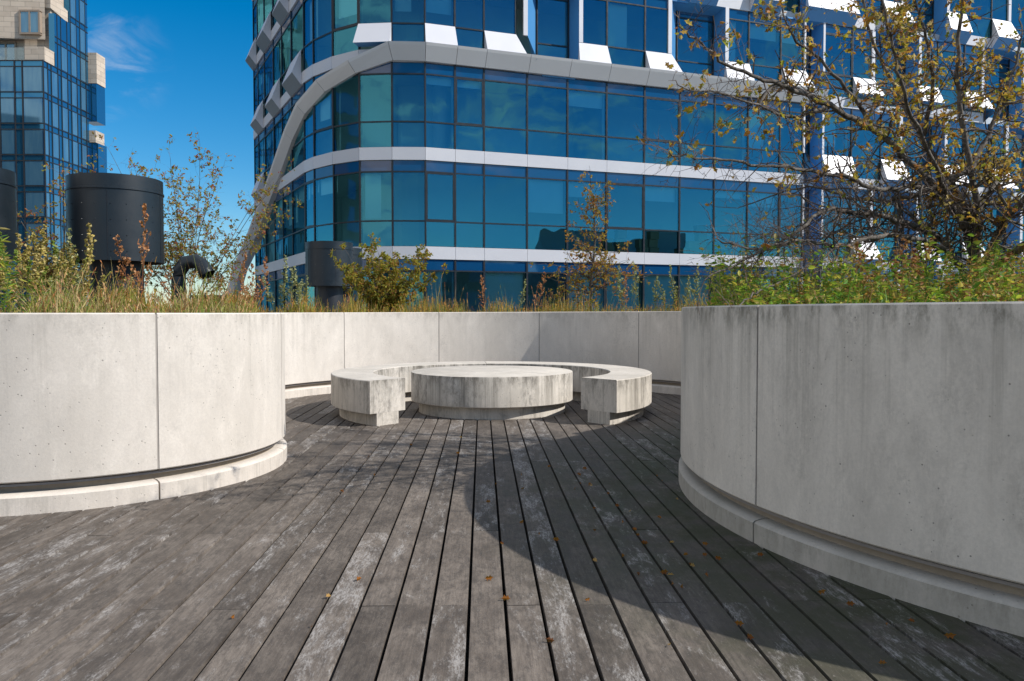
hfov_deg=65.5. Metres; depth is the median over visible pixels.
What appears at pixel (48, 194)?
window
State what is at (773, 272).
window
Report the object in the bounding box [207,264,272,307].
rose bush
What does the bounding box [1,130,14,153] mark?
window
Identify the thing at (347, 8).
window
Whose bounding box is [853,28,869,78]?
window
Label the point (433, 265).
window
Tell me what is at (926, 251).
dock plant
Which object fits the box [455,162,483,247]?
window
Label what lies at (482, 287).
dock plant
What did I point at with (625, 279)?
dock plant
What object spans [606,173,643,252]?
window
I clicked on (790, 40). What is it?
window
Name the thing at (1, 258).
goldenrod plant
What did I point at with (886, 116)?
window
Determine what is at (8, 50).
window
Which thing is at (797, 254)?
bare shrub
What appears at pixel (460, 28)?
window
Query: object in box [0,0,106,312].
apartment tower
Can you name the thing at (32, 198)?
window
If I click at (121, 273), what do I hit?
dock plant
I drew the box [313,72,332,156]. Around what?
window
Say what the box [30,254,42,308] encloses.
goldenrod plant
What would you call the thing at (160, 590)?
deck
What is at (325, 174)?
window
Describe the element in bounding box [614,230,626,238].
cardboard box
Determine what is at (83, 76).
window
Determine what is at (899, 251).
dock plant
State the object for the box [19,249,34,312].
goldenrod plant
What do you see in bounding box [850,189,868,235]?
window
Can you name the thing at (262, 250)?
window
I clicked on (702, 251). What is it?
cardboard box
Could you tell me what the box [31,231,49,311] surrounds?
goldenrod plant
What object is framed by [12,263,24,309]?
goldenrod plant
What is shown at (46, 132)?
window
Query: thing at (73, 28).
window
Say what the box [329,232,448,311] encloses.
yellow shrub
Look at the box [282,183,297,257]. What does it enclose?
window
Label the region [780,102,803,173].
window
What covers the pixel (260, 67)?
window
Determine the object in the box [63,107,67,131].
window
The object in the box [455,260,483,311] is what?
window
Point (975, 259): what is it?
leafy weed
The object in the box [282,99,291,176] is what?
window
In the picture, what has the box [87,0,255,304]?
sky
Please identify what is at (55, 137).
window
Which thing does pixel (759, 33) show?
window
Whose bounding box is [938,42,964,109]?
window
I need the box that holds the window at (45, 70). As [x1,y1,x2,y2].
[44,68,47,92]
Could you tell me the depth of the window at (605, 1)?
32.03 m
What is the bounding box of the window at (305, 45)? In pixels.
[303,0,317,70]
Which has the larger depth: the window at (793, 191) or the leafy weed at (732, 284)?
the window at (793, 191)
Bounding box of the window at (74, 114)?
[72,112,77,135]
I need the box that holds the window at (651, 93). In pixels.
[645,86,680,164]
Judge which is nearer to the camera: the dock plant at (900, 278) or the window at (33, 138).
the dock plant at (900, 278)
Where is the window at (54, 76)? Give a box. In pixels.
[52,72,57,97]
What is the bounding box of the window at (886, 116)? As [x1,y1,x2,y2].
[881,112,898,159]
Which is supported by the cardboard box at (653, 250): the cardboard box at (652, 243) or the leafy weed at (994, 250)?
the cardboard box at (652, 243)
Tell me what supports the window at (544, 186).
in the office building
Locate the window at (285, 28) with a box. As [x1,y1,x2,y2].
[281,14,295,96]
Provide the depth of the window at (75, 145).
90.28 m
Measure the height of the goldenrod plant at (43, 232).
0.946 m
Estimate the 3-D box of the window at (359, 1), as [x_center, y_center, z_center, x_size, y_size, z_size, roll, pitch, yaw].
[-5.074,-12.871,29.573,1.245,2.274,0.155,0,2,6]
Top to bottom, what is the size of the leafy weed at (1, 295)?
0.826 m
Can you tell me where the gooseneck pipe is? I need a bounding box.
[171,254,213,306]
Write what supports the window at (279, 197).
in the office building
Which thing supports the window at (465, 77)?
in the office building
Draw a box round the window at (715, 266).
[714,266,746,281]
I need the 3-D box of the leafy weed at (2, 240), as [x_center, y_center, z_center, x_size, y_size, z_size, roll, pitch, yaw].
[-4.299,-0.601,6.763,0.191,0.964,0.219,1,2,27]
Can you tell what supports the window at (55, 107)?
in the apartment tower
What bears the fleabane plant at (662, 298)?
on the soil
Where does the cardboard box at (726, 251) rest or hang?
on the office building
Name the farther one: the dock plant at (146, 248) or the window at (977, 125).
the window at (977, 125)
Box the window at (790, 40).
[781,17,803,70]
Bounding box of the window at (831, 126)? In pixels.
[822,108,851,156]
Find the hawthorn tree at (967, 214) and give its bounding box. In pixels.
[627,0,1023,314]
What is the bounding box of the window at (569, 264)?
[567,262,605,311]
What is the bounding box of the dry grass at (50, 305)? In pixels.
[0,244,260,312]
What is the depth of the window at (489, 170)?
30.84 m
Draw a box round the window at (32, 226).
[26,223,44,246]
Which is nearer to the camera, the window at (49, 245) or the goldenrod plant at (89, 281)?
the goldenrod plant at (89, 281)
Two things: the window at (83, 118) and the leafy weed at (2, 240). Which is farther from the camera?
the window at (83, 118)
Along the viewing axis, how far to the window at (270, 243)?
39.11 m
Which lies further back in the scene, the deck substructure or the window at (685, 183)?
the window at (685, 183)
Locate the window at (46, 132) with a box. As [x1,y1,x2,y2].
[45,130,48,154]
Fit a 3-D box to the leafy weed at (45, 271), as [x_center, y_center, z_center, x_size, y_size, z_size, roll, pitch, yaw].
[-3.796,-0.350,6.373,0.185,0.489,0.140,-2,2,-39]
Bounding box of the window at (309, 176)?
[304,169,319,241]
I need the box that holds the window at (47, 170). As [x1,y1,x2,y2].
[46,162,48,185]
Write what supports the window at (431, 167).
in the office building
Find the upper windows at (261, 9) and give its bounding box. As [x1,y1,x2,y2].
[252,0,1023,312]
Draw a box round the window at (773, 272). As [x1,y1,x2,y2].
[747,267,778,295]
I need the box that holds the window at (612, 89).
[607,82,644,162]
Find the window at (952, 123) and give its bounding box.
[948,120,962,162]
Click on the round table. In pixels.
(493, 392)
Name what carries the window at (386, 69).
in the office building
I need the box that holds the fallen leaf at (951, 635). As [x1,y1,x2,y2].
[945,633,955,638]
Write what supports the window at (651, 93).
in the office building
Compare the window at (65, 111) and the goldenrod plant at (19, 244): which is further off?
the window at (65, 111)
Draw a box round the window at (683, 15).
[676,10,713,75]
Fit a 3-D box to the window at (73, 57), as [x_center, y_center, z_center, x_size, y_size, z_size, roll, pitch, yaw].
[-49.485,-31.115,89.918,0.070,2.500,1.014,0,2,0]
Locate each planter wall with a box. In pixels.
[0,313,286,516]
[284,311,680,398]
[679,301,1023,636]
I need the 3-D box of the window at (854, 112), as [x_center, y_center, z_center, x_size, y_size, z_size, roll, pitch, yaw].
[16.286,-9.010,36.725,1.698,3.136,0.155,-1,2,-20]
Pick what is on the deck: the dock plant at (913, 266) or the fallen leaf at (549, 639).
the fallen leaf at (549, 639)
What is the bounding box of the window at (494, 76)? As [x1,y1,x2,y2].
[484,69,526,153]
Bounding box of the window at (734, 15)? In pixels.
[729,9,749,63]
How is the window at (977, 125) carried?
in the office building
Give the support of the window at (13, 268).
in the apartment tower
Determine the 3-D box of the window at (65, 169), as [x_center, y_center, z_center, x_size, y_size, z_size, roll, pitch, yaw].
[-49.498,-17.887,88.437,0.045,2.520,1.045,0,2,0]
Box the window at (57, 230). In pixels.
[55,225,60,248]
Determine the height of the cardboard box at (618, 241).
0.330 m
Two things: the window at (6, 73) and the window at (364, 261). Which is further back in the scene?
the window at (6, 73)
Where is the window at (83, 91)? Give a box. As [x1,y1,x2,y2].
[81,87,85,110]
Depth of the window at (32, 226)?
84.60 m
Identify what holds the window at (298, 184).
in the office building
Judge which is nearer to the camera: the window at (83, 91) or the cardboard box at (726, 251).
the cardboard box at (726, 251)
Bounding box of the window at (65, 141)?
[63,137,68,161]
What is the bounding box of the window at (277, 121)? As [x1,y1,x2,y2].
[273,108,286,156]
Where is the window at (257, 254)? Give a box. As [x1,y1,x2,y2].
[255,207,259,266]
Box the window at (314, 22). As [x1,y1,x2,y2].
[312,0,331,63]
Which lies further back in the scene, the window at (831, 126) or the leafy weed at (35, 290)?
the window at (831, 126)
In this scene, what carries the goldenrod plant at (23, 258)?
on the soil
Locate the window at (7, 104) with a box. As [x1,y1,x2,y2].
[1,98,14,121]
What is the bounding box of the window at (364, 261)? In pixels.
[360,259,392,300]
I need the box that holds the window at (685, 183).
[679,177,714,254]
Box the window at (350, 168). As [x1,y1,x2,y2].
[333,161,359,242]
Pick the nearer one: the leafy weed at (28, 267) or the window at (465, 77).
the leafy weed at (28, 267)
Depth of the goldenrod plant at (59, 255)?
7.65 m
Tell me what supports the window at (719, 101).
in the office building
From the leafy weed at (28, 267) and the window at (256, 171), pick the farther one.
the window at (256, 171)
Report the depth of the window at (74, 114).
90.06 m
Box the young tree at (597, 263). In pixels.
[529,167,651,310]
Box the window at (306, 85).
[303,78,313,160]
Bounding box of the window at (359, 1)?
[358,0,391,23]
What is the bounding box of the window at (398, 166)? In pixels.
[392,160,425,245]
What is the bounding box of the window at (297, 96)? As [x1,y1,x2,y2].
[291,86,303,168]
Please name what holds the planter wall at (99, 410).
on the deck
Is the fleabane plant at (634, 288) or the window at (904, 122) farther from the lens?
the window at (904, 122)
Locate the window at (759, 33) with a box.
[749,12,781,81]
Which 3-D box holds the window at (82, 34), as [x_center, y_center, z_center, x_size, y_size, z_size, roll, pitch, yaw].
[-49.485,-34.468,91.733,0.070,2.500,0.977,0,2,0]
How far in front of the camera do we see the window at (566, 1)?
32.02 m
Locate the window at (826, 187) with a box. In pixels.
[821,187,850,258]
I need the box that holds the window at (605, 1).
[588,0,606,45]
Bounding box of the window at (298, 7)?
[290,0,302,61]
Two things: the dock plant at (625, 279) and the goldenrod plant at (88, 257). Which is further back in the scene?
the dock plant at (625, 279)
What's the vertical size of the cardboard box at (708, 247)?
0.330 m
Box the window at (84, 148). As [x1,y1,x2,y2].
[82,145,86,167]
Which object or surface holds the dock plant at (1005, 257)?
on the soil
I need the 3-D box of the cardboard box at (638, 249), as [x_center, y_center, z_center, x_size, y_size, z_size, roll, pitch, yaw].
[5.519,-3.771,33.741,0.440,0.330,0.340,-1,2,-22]
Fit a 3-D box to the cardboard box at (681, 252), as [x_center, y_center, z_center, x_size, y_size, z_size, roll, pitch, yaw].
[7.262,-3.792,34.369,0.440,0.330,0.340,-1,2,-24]
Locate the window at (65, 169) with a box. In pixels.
[64,168,68,188]
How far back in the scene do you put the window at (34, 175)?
84.42 m
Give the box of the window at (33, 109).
[24,98,42,121]
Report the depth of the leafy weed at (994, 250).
5.07 m
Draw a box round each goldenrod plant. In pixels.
[0,256,12,311]
[0,266,16,312]
[6,278,18,311]
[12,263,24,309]
[13,233,26,309]
[14,235,32,309]
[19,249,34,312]
[25,270,36,295]
[27,240,45,304]
[30,244,39,303]
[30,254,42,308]
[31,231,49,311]
[32,279,41,301]
[40,224,52,297]
[50,256,60,288]
[51,276,62,298]
[56,258,72,295]
[58,253,67,296]
[59,250,75,301]
[60,249,78,302]
[61,243,76,301]
[74,239,96,298]
[79,278,92,306]
[80,271,89,300]
[82,223,95,309]
[95,275,105,304]
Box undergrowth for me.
[699,224,1023,305]
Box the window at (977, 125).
[963,122,989,185]
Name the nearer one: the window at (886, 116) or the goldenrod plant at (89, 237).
the goldenrod plant at (89, 237)
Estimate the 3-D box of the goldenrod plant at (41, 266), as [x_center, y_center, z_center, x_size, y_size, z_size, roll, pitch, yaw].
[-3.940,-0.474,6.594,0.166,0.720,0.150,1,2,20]
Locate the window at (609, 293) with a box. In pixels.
[606,263,643,311]
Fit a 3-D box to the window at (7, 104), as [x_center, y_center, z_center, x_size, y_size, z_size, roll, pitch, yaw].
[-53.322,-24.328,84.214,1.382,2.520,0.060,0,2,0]
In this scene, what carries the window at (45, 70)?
in the apartment tower
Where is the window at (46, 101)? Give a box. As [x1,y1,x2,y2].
[45,99,47,123]
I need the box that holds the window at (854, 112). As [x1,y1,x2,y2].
[852,109,880,179]
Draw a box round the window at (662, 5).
[645,0,667,53]
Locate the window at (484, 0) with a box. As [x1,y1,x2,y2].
[484,0,515,33]
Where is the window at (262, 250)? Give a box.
[259,230,265,264]
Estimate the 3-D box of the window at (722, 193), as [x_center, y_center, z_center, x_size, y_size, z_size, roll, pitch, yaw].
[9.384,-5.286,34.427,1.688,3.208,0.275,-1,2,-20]
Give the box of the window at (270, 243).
[266,202,279,262]
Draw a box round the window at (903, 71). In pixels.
[875,41,905,107]
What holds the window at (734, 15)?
in the office building
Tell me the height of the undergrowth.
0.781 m
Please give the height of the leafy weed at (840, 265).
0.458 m
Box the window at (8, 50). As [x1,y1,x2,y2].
[0,42,16,59]
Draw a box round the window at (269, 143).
[265,120,273,180]
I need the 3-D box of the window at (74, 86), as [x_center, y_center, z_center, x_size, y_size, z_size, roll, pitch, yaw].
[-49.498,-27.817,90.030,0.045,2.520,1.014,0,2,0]
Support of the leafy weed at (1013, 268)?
on the soil
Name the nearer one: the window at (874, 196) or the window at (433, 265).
the window at (433, 265)
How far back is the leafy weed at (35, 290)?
6.28 m
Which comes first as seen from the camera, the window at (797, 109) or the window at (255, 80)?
the window at (797, 109)
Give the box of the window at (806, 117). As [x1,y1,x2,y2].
[796,114,809,172]
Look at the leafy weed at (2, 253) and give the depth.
6.24 m
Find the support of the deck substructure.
on the ground
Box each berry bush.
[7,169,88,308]
[42,128,302,301]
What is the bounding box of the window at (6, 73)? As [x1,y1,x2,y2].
[0,67,13,90]
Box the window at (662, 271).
[644,264,678,310]
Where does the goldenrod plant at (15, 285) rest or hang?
on the soil
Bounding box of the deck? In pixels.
[0,392,1023,680]
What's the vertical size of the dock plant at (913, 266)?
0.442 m
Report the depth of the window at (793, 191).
35.36 m
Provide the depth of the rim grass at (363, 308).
12.43 m
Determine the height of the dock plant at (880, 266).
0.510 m
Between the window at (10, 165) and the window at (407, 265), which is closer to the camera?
the window at (407, 265)
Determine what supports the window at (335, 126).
in the office building
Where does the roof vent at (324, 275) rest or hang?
on the ground
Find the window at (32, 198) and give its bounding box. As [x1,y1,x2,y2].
[26,192,44,215]
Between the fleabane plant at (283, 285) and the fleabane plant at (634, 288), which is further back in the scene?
the fleabane plant at (634, 288)
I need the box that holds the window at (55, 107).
[53,103,57,127]
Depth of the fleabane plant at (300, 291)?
11.47 m
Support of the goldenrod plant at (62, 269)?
on the soil
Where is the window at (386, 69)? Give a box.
[359,62,391,147]
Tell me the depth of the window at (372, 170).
29.98 m
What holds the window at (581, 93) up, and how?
in the office building
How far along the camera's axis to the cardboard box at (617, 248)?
33.25 m
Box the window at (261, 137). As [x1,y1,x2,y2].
[258,128,264,175]
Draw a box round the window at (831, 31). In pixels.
[826,24,852,91]
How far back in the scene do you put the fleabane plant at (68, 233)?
7.24 m
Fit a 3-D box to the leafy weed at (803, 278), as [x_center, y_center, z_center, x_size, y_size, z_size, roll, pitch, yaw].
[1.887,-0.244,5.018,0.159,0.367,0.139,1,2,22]
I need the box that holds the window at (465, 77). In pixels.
[455,65,483,150]
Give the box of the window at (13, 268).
[6,261,17,277]
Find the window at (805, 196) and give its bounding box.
[795,192,808,253]
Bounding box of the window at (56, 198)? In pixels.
[54,195,59,218]
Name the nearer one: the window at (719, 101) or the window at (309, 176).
the window at (309, 176)
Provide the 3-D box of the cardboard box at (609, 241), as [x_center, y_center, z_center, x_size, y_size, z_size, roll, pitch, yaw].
[3.948,-4.100,33.270,0.440,0.330,0.340,-1,2,-16]
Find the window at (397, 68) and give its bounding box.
[392,62,424,146]
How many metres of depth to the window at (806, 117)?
36.30 m
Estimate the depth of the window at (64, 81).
88.06 m
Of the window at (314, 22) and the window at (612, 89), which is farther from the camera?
the window at (612, 89)
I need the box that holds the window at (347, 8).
[332,0,360,55]
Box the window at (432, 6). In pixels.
[425,0,454,26]
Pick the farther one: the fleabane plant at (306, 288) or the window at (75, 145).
the window at (75, 145)
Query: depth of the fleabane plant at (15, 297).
7.94 m
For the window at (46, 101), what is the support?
in the apartment tower
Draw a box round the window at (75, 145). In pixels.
[73,141,77,164]
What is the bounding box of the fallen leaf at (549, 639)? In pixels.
[545,637,553,642]
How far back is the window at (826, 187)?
36.43 m
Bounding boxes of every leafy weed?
[0,227,15,312]
[0,237,18,312]
[0,245,14,311]
[0,250,21,312]
[0,260,6,310]
[16,260,33,312]
[21,276,42,311]
[35,266,48,309]
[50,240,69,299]
[710,259,728,305]
[722,261,739,304]
[800,273,818,301]
[837,257,853,298]
[913,241,943,300]
[935,253,952,288]
[939,251,963,300]
[962,255,986,297]
[987,242,999,293]
[1005,255,1022,285]
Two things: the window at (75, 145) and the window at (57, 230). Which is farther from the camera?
the window at (75, 145)
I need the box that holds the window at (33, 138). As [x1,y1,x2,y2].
[24,130,42,153]
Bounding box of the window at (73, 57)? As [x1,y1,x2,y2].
[71,52,76,76]
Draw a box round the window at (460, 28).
[455,0,483,47]
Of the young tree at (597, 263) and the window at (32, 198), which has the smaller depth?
the young tree at (597, 263)
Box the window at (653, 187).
[644,175,679,253]
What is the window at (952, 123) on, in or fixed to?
in the office building
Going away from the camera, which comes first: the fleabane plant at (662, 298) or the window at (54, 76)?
the fleabane plant at (662, 298)
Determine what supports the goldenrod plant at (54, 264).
on the soil
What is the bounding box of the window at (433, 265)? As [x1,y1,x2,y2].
[426,259,455,311]
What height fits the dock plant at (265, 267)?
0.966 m
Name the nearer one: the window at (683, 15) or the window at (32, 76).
the window at (683, 15)
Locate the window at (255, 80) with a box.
[253,67,257,113]
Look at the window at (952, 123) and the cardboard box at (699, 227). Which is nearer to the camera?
the cardboard box at (699, 227)
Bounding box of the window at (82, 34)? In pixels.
[80,29,84,52]
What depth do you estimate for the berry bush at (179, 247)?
14.22 m
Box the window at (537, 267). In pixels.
[527,261,566,310]
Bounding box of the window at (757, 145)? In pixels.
[748,98,780,172]
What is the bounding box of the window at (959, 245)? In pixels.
[937,201,961,256]
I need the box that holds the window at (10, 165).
[2,161,15,172]
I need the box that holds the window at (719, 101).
[715,95,748,169]
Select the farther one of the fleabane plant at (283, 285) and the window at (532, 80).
the window at (532, 80)
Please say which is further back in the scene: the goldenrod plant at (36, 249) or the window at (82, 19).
the window at (82, 19)
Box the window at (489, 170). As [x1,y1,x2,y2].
[484,164,526,248]
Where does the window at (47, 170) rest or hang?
in the apartment tower
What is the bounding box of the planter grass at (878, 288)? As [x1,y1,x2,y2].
[701,224,1023,305]
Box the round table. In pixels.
[411,365,572,420]
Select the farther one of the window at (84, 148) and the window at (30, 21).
the window at (84, 148)
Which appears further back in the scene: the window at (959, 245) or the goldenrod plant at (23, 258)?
the window at (959, 245)
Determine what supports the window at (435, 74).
in the office building
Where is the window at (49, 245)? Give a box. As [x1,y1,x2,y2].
[47,224,50,247]
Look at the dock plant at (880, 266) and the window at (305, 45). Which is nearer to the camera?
the dock plant at (880, 266)
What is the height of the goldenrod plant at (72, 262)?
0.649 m
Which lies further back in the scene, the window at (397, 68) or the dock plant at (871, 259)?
the window at (397, 68)
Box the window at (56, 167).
[54,164,59,188]
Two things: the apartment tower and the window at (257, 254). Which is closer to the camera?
the window at (257, 254)
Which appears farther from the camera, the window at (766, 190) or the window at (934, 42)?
the window at (934, 42)
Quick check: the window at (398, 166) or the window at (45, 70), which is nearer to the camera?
the window at (398, 166)
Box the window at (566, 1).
[536,0,568,58]
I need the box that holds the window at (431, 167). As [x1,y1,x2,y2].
[425,160,454,246]
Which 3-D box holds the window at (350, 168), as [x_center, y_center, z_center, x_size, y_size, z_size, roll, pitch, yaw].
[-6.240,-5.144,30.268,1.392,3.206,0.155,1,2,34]
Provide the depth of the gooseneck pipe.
11.88 m
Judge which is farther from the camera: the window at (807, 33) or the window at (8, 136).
the window at (8, 136)
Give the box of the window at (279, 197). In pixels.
[274,190,287,260]
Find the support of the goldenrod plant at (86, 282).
on the soil
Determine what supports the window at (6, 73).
in the apartment tower
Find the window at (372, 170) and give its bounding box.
[359,160,392,245]
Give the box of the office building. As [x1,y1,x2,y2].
[227,0,1023,312]
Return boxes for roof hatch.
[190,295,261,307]
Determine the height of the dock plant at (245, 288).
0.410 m
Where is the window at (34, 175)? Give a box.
[25,161,43,184]
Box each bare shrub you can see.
[711,190,888,298]
[742,158,876,292]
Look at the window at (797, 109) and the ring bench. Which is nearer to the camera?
the ring bench
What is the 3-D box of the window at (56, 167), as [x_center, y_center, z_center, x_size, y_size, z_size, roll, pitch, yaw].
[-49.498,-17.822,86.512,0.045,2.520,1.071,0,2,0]
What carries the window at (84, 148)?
in the apartment tower
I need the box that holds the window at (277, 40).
[272,29,280,85]
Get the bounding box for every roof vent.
[0,168,17,261]
[64,172,164,303]
[305,241,352,312]
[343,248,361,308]
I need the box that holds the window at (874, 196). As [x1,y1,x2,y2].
[873,196,902,260]
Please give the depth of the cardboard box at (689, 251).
34.42 m
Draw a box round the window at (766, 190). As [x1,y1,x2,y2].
[747,182,779,256]
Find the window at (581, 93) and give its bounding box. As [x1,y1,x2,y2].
[568,79,606,159]
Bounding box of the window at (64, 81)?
[62,77,67,101]
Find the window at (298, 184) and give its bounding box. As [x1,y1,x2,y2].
[292,175,310,254]
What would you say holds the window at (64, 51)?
in the apartment tower
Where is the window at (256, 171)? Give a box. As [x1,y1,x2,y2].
[254,137,258,185]
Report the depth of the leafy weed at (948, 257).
4.39 m
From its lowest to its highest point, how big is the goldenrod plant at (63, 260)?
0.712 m
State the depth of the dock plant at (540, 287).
13.43 m
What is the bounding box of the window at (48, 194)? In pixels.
[46,193,49,216]
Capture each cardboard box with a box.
[600,238,612,246]
[601,246,613,251]
[613,238,625,246]
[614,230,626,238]
[614,246,626,251]
[635,239,647,247]
[636,247,648,252]
[646,231,658,239]
[647,239,657,247]
[648,248,658,252]
[674,248,686,253]
[685,241,696,248]
[686,249,697,253]
[693,225,705,233]
[694,233,706,240]
[698,249,706,253]
[706,242,718,249]
[721,250,732,254]
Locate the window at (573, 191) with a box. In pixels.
[567,170,606,250]
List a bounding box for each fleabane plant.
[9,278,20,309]
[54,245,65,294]
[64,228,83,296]
[262,276,278,312]
[279,255,287,310]
[284,268,294,310]
[293,266,303,306]
[293,279,303,311]
[302,275,310,312]
[517,279,526,310]
[617,263,624,309]
[630,262,638,309]
[652,276,660,308]
[657,281,667,309]
[668,264,677,308]
[682,275,690,305]
[690,263,699,303]
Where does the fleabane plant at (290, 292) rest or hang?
on the soil
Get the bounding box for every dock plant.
[113,234,142,302]
[117,271,132,301]
[130,203,152,305]
[151,268,171,307]
[236,285,248,312]
[237,254,250,300]
[244,288,257,312]
[245,263,259,304]
[256,256,269,305]
[478,275,488,308]
[533,272,546,306]
[620,272,628,305]
[850,242,872,296]
[863,255,881,289]
[872,237,909,295]
[872,252,885,290]
[891,259,910,297]
[901,236,935,298]
[908,257,924,302]
[910,248,931,297]
[991,250,1017,296]
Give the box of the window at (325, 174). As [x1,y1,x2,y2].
[314,165,337,240]
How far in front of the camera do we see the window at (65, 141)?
88.25 m
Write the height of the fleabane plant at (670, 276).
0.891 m
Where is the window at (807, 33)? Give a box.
[798,30,810,74]
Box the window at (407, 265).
[394,259,425,311]
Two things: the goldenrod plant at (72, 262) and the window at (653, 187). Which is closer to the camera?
the goldenrod plant at (72, 262)
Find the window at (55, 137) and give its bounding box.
[53,133,58,157]
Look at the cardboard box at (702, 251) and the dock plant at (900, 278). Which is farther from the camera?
the cardboard box at (702, 251)
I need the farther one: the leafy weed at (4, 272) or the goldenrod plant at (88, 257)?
the leafy weed at (4, 272)
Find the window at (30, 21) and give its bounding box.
[19,10,41,34]
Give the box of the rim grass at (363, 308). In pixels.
[98,256,878,312]
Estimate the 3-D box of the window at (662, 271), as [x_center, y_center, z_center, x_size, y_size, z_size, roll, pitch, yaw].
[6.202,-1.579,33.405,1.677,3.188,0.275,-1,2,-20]
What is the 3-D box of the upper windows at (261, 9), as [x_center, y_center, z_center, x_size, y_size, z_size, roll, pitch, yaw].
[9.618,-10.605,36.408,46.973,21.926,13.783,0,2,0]
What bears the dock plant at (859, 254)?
on the soil
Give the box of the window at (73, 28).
[71,23,75,47]
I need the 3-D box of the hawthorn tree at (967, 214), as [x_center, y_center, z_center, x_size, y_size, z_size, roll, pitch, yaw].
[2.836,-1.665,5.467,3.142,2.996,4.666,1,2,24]
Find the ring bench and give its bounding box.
[331,361,651,425]
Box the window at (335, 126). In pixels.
[332,73,358,151]
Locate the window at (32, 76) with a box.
[23,67,41,90]
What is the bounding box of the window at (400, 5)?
[391,0,424,41]
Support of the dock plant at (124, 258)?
on the soil
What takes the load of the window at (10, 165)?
in the apartment tower
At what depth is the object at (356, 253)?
25.84 m
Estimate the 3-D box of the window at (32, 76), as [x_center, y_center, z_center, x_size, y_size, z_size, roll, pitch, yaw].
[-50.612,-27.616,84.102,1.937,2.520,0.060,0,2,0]
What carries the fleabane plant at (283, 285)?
on the soil
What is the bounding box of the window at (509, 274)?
[484,260,526,311]
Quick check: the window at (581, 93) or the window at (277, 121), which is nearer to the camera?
the window at (581, 93)
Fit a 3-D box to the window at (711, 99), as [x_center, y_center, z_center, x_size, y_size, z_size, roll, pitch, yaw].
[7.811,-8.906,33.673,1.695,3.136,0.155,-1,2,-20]
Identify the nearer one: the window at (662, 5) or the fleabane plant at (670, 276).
the fleabane plant at (670, 276)
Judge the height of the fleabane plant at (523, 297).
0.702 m
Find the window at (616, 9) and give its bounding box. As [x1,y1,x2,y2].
[607,0,644,67]
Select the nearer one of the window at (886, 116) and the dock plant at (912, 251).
the dock plant at (912, 251)
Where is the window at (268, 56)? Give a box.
[264,42,272,116]
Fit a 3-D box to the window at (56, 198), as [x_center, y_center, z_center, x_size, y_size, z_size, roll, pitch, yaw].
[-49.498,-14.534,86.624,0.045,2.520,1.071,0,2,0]
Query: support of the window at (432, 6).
in the office building
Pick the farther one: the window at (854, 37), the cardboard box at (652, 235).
the window at (854, 37)
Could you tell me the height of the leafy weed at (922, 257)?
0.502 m
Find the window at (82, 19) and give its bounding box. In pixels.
[80,0,84,24]
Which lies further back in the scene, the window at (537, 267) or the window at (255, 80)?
the window at (255, 80)
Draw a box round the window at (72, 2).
[70,0,75,18]
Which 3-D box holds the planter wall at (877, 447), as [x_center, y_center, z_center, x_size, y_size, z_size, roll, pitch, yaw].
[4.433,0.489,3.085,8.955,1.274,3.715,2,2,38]
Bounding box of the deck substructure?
[331,419,600,680]
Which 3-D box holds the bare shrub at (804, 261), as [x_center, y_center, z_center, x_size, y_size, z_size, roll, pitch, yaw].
[4.735,-1.669,12.409,2.016,2.760,1.654,-1,2,-17]
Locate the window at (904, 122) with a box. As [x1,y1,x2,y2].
[904,122,931,184]
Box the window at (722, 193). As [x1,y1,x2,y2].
[714,180,747,255]
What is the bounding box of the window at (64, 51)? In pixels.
[62,47,66,71]
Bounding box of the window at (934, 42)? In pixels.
[922,39,938,87]
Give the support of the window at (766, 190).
in the office building
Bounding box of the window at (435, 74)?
[425,62,454,148]
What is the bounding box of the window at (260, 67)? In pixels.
[257,56,263,105]
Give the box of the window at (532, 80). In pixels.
[527,73,567,156]
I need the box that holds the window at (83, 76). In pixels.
[81,58,85,81]
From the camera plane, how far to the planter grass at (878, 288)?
4.13 m
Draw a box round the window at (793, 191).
[779,184,802,256]
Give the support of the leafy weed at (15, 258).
on the soil
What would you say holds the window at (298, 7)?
in the office building
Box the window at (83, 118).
[82,116,85,138]
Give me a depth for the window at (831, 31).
36.11 m
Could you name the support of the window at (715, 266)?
in the office building
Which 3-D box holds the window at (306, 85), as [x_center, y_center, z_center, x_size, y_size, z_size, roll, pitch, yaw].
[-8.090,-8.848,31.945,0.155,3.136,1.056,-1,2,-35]
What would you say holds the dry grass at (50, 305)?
on the soil
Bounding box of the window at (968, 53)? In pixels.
[961,44,980,92]
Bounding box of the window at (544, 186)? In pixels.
[527,167,567,249]
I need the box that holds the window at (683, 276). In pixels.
[679,265,713,308]
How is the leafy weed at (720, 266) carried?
on the soil
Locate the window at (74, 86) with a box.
[72,82,76,106]
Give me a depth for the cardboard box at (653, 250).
33.75 m
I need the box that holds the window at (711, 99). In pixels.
[680,91,714,167]

